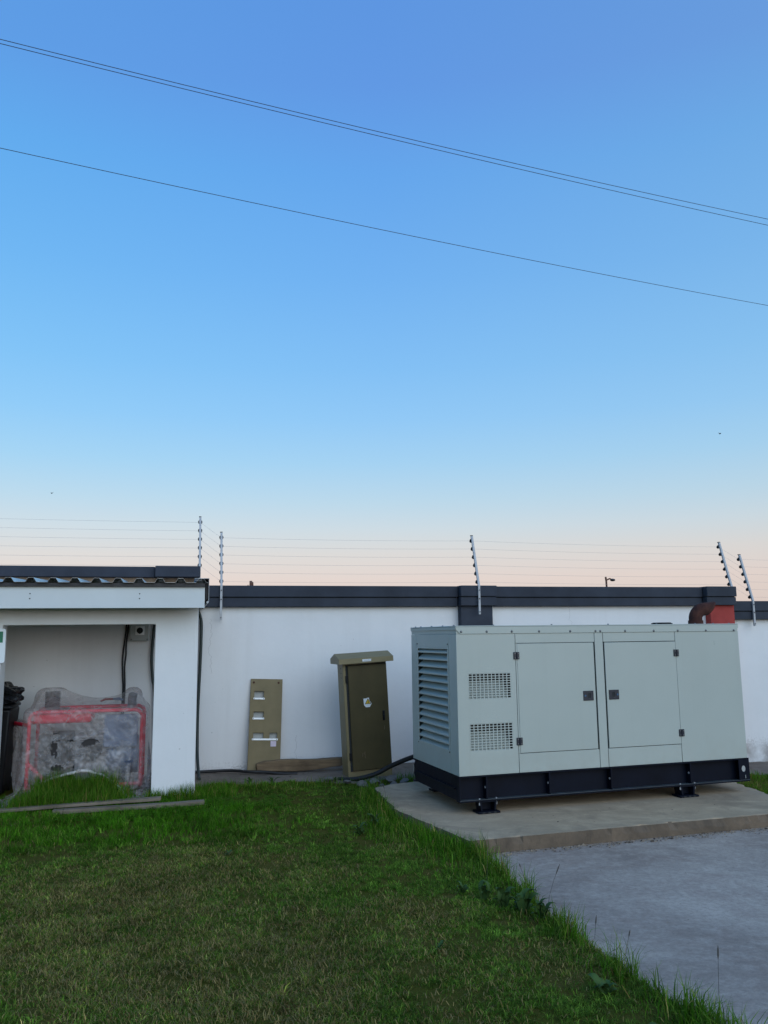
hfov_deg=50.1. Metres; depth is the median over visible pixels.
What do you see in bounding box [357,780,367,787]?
stone
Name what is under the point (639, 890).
pavement
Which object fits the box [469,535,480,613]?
fence post
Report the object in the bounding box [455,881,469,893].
broadleaf weed
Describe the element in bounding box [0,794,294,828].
clover
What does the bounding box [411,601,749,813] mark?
diesel generator
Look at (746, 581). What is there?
fence post
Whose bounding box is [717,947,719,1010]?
seed stalk
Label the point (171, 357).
sky
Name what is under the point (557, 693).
access door
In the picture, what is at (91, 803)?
plank
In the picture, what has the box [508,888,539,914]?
broadleaf weed
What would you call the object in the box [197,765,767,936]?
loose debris
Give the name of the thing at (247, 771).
ground cable
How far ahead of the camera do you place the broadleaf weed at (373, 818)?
6.65 m
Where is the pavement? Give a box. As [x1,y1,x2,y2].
[488,828,767,1023]
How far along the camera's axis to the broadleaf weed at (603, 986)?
3.53 m
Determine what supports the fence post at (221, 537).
on the boundary wall
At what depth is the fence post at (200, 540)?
9.74 m
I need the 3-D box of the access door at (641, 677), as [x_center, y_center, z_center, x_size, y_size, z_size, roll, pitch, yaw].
[2.346,1.629,7.375,0.778,0.913,0.029,2,-9,-17]
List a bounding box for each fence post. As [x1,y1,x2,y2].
[197,516,201,577]
[219,532,223,619]
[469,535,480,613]
[716,542,732,585]
[737,554,755,625]
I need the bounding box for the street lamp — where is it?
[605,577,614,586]
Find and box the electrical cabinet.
[330,650,392,776]
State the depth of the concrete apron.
9.10 m
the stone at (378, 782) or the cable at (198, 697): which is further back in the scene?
the cable at (198, 697)
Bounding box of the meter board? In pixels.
[247,679,282,771]
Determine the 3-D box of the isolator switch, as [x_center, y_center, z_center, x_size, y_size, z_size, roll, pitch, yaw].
[-2.768,1.325,9.304,0.204,0.265,0.141,1,-9,-14]
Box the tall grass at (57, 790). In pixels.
[0,766,767,1023]
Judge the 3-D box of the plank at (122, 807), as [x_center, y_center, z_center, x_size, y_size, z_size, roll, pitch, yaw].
[-2.286,2.661,7.407,1.313,0.041,0.093,2,-9,-15]
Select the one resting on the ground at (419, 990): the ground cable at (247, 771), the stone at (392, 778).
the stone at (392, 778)
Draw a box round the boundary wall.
[0,565,767,783]
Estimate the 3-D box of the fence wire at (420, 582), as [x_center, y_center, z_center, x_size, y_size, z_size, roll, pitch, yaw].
[1.123,0.876,10.366,19.500,0.450,0.179,1,-9,-14]
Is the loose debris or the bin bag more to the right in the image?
the loose debris
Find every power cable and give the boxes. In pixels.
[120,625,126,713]
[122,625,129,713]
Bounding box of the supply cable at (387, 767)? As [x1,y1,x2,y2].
[337,755,412,780]
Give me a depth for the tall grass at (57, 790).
6.05 m
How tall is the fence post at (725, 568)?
0.767 m
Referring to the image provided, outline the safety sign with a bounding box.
[0,629,5,662]
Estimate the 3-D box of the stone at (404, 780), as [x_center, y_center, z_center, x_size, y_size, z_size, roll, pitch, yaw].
[0.213,2.790,8.501,0.104,0.064,0.100,-16,4,-8]
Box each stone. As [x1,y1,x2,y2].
[324,776,333,782]
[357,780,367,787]
[370,778,380,785]
[385,775,396,782]
[400,778,408,782]
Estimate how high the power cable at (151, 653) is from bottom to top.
1.682 m
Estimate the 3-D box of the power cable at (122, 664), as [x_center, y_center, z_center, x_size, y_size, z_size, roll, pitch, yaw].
[-2.913,1.633,9.184,0.054,1.305,0.202,1,-9,-14]
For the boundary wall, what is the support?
on the ground at (419, 990)
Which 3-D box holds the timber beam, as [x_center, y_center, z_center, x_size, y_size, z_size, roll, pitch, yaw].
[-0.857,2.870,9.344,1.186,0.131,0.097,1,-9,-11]
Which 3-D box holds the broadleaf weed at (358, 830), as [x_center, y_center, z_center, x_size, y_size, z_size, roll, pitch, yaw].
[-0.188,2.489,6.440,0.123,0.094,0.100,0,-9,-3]
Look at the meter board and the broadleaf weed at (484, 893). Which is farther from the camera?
the meter board
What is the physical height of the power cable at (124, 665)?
1.305 m
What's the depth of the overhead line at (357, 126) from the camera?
11.17 m
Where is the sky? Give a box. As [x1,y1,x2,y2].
[0,0,767,600]
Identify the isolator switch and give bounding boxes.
[130,624,148,640]
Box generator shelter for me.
[0,577,208,798]
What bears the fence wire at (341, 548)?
attached to the fence post at (476, 574)
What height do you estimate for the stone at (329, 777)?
0.064 m
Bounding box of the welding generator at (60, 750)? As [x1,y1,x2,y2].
[14,691,149,795]
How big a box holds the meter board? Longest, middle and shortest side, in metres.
1.045 x 0.367 x 0.060 m
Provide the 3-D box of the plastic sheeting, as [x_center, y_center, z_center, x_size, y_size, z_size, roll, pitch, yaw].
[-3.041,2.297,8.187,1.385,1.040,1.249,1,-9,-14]
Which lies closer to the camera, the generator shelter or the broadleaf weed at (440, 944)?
the broadleaf weed at (440, 944)
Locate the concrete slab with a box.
[375,782,767,852]
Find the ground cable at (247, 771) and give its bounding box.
[195,769,296,774]
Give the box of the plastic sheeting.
[1,688,150,806]
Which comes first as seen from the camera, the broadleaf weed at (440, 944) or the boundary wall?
the broadleaf weed at (440, 944)
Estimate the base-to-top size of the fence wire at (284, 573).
0.450 m
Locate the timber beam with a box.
[256,757,341,770]
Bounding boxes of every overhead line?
[0,39,765,218]
[0,43,765,224]
[1,148,767,305]
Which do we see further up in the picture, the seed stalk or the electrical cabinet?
the electrical cabinet
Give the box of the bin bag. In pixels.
[3,681,24,704]
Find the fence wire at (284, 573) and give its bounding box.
[33,555,755,589]
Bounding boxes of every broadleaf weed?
[354,822,366,834]
[366,813,382,827]
[436,940,443,949]
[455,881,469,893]
[478,879,490,900]
[493,886,515,907]
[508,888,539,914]
[531,898,553,922]
[587,973,617,994]
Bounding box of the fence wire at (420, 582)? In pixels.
[9,564,737,589]
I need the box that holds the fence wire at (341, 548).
[0,527,767,567]
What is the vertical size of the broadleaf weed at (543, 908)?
0.123 m
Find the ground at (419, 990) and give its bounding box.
[0,774,767,1023]
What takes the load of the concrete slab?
on the ground at (419, 990)
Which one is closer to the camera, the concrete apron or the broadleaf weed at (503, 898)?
the broadleaf weed at (503, 898)
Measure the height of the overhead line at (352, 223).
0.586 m
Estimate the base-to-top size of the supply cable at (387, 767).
0.394 m
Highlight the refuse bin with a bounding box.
[0,702,20,793]
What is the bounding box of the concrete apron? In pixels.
[195,761,767,786]
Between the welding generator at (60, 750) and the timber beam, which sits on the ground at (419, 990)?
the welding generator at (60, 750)
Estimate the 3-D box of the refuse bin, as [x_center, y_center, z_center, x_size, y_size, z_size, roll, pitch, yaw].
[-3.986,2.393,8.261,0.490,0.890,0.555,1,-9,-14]
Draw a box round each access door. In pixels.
[513,642,597,752]
[604,641,684,747]
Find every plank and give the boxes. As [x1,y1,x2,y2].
[0,796,160,812]
[52,799,204,813]
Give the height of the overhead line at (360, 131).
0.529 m
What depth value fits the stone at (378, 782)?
8.50 m
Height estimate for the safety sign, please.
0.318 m

